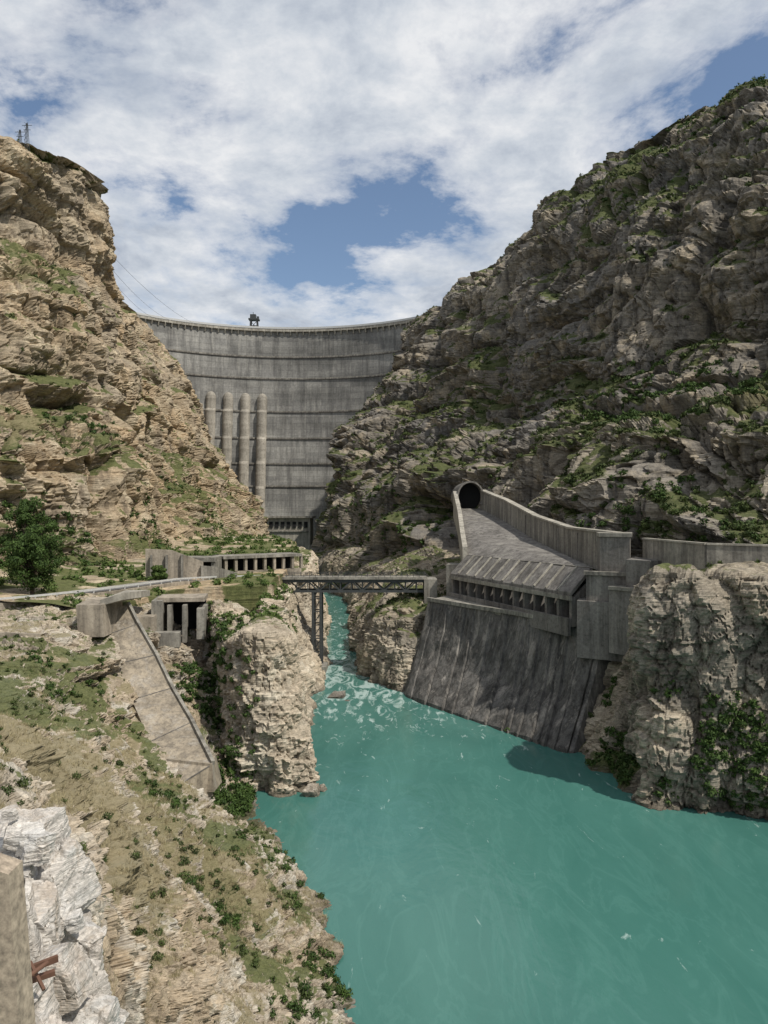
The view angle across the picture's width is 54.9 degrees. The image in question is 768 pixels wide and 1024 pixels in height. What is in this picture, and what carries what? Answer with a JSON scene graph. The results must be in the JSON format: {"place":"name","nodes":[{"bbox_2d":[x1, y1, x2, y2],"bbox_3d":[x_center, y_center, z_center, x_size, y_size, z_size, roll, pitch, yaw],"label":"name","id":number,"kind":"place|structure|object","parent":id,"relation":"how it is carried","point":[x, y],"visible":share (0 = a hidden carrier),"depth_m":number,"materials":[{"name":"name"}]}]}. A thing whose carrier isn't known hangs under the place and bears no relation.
{"place":"outdoors","nodes":[
{"label":"outdoors","id":0,"kind":"place"},
{"bbox_2d":[0,579,207,609],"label":"road","id":1,"kind":"structure","parent":0,"point":[5,605],"depth_m":182.81,"materials":[{"name":"grey asphalt"}]},
{"bbox_2d":[0,575,254,599],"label":"road guardrail","id":2,"kind":"object","parent":1,"relation":"on","point":[93,590],"visible":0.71,"depth_m":173.65,"materials":[{"name":"grey metal"}]},
{"bbox_2d":[0,135,269,566],"bbox_3d":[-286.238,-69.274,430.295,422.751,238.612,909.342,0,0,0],"label":"cliff","id":3,"kind":"structure","parent":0,"point":[54,210],"depth_m":320.21,"materials":[{"name":"beige stone"}]},
{"bbox_2d":[16,122,31,151],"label":"lattice mast","id":4,"kind":"object","parent":3,"relation":"on","point":[26,131],"visible":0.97,"depth_m":331.36,"materials":[{"name":"metal"}]},
{"bbox_2d":[0,139,248,565],"bbox_3d":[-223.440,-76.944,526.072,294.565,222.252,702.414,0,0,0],"label":"hillside shrubs","id":5,"kind":"object","parent":3,"relation":"on","point":[76,451],"visible":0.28,"depth_m":287.84,"materials":[{"name":"green plant"}]},
{"bbox_2d":[0,378,256,568],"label":"hillside thicket","id":6,"kind":"object","parent":3,"relation":"on","point":[92,425],"visible":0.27,"depth_m":271.13,"materials":[{"name":"green plant"}]},
{"bbox_2d":[107,273,211,329],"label":"power cables","id":7,"kind":"object","parent":3,"relation":"on","point":[148,306],"visible":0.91,"depth_m":518.70,"materials":[{"name":"metal"}]},
{"bbox_2d":[264,516,315,549],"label":"powerhouse building","id":8,"kind":"structure","parent":3,"relation":"on","point":[298,530],"depth_m":612.00,"materials":[{"name":"concrete"}]},
{"bbox_2d":[0,536,297,612],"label":"ground terrace","id":9,"kind":"structure","parent":0,"point":[244,596],"depth_m":198.11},
{"bbox_2d":[0,496,60,585],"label":"broadleaf tree","id":10,"kind":"object","parent":9,"relation":"on","point":[25,509],"visible":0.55,"depth_m":175.33,"materials":[{"name":"green plant"}]},
{"bbox_2d":[2,524,65,594],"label":"broadleaf tree","id":11,"kind":"object","parent":9,"relation":"on","point":[32,548],"visible":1,"depth_m":161.32,"materials":[{"name":"green plant"}]},
{"bbox_2d":[0,533,299,607],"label":"terrace shrubs","id":12,"kind":"object","parent":9,"relation":"on","point":[137,575],"visible":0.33,"depth_m":224.02,"materials":[{"name":"green plant"}]},
{"bbox_2d":[150,565,167,579],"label":"broadleaf tree","id":13,"kind":"object","parent":9,"relation":"on","point":[158,572],"visible":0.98,"depth_m":202.52,"materials":[{"name":"green plant"}]},
{"bbox_2d":[145,549,236,580],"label":"retaining wall","id":14,"kind":"structure","parent":9,"relation":"on","point":[175,564],"depth_m":212.76,"materials":[{"name":"beige concrete"}]},
{"bbox_2d":[189,552,302,574],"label":"road gallery","id":15,"kind":"object","parent":9,"relation":"on","point":[244,563],"visible":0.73,"depth_m":242.03,"materials":[{"name":"concrete"}]},
{"bbox_2d":[0,592,355,1023],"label":"riverbank slope","id":16,"kind":"structure","parent":0,"point":[128,953],"depth_m":78.35,"materials":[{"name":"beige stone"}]},
{"bbox_2d":[0,853,35,1023],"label":"concrete post","id":17,"kind":"object","parent":16,"relation":"on","point":[16,997],"visible":1,"depth_m":10.06,"materials":[{"name":"beige concrete"}]},
{"bbox_2d":[0,632,40,643],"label":"ruined concrete wall","id":18,"kind":"structure","parent":16,"relation":"on","point":[10,634],"depth_m":127.14,"materials":[{"name":"grey concrete"}]},
{"bbox_2d":[0,805,129,1023],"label":"limestone outcrop","id":19,"kind":"object","parent":16,"relation":"on","point":[59,869],"visible":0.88,"depth_m":21.81,"materials":[{"name":"white stone"}]},
{"bbox_2d":[31,954,58,991],"bbox_3d":[-7.367,9.875,15.897,0.806,0.505,0.761,0,0,-34],"label":"rusty scrap metal","id":20,"kind":"object","parent":19,"relation":"on","point":[37,967],"visible":0.69,"depth_m":15.95,"materials":[{"name":"metal"}]},
{"bbox_2d":[76,590,149,636],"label":"concrete abutment block","id":21,"kind":"structure","parent":16,"relation":"on","point":[96,616],"depth_m":141.24,"materials":[{"name":"grey concrete"}]},
{"bbox_2d":[110,602,221,797],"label":"concrete chute","id":22,"kind":"object","parent":16,"relation":"on","point":[164,715],"visible":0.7,"depth_m":130.83,"materials":[{"name":"grey concrete"}]},
{"bbox_2d":[0,592,332,1023],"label":"slope shrubs","id":23,"kind":"object","parent":16,"relation":"on","point":[139,931],"visible":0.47,"depth_m":81.28,"materials":[{"name":"green plant"}]},
{"bbox_2d":[9,649,352,1021],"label":"slope bushes","id":24,"kind":"object","parent":16,"relation":"on","point":[294,1006],"visible":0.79,"depth_m":80.28,"materials":[{"name":"green plant"}]},
{"bbox_2d":[206,536,332,797],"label":"promontory cliff","id":25,"kind":"structure","parent":0,"point":[285,682],"depth_m":134.97,"materials":[{"name":"beige stone"}]},
{"bbox_2d":[137,593,207,647],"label":"intake structure","id":26,"kind":"object","parent":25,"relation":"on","point":[188,611],"visible":0.86,"depth_m":158.58,"materials":[{"name":"concrete"}]},
{"bbox_2d":[168,615,259,816],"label":"gully thicket","id":27,"kind":"object","parent":25,"relation":"on","point":[243,797],"visible":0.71,"depth_m":137.33,"materials":[{"name":"green plant"}]},
{"bbox_2d":[206,549,325,651],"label":"clifftop shrubs","id":28,"kind":"object","parent":25,"relation":"on","point":[227,614],"visible":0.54,"depth_m":173.54,"materials":[{"name":"green plant"}]},
{"bbox_2d":[280,572,436,672],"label":"truss bridge","id":29,"kind":"structure","parent":25,"relation":"on","point":[429,589],"depth_m":231.05,"materials":[{"name":"metal"}]},
{"bbox_2d":[0,0,767,326],"label":"sky","id":30,"kind":"structure","parent":0,"point":[288,163],"materials":[{"name":"white"}]},
{"bbox_2d":[248,593,767,1023],"bbox_3d":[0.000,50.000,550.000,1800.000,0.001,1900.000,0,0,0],"label":"river water","id":31,"kind":"structure","parent":0,"point":[457,869],"depth_m":100.95,"materials":[{"name":"teal liquid"}]},
{"bbox_2d":[136,312,420,539],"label":"arch dam","id":32,"kind":"structure","parent":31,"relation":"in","point":[280,404],"depth_m":766.91,"materials":[{"name":"concrete"}]},
{"bbox_2d":[248,312,259,325],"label":"gantry crane","id":33,"kind":"object","parent":32,"relation":"on","point":[253,317],"visible":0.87,"depth_m":780.50,"materials":[{"name":"metal"}]},
{"bbox_2d":[302,783,327,796],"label":"rockfall boulders","id":34,"kind":"object","parent":31,"relation":"in","point":[312,789],"visible":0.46,"depth_m":130.37,"materials":[{"name":"grey stone"}]},
{"bbox_2d":[327,690,349,700],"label":"river boulder","id":35,"kind":"object","parent":31,"relation":"in","point":[337,694],"visible":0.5,"depth_m":199.50,"materials":[{"name":"grey stone"}]},
{"bbox_2d":[310,79,767,587],"bbox_3d":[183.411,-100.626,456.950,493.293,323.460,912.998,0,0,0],"label":"grey mountain","id":36,"kind":"structure","parent":0,"point":[682,284],"depth_m":387.82,"materials":[{"name":"grey stone"}]},
{"bbox_2d":[315,78,767,558],"bbox_3d":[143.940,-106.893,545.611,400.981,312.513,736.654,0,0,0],"label":"shrubs on mountain","id":37,"kind":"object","parent":36,"relation":"on","point":[740,506],"visible":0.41,"depth_m":348.67,"materials":[{"name":"green plant"}]},
{"bbox_2d":[316,74,767,586],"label":"shrub thicket","id":38,"kind":"object","parent":36,"relation":"on","point":[690,386],"visible":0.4,"depth_m":305.09,"materials":[{"name":"green plant"}]},
{"bbox_2d":[321,543,767,819],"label":"riverside cliff","id":39,"kind":"structure","parent":0,"point":[695,633],"depth_m":127.39,"materials":[{"name":"grey stone"}]},
{"bbox_2d":[404,481,660,752],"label":"spillway","id":40,"kind":"object","parent":39,"relation":"on","point":[524,631],"visible":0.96,"depth_m":182.93,"materials":[{"name":"concrete"}]},
{"bbox_2d":[342,544,759,767],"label":"bank shrubs","id":41,"kind":"object","parent":39,"relation":"on","point":[393,598],"visible":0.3,"depth_m":234.21,"materials":[{"name":"green plant"}]},
{"bbox_2d":[504,674,767,811],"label":"cliff foot bushes","id":42,"kind":"object","parent":39,"relation":"on","point":[624,759],"visible":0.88,"depth_m":122.86,"materials":[{"name":"green plant"}]},
{"bbox_2d":[642,538,767,569],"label":"parapet wall","id":43,"kind":"structure","parent":39,"relation":"on","point":[699,555],"depth_m":141.10,"materials":[{"name":"concrete"}]}
]}

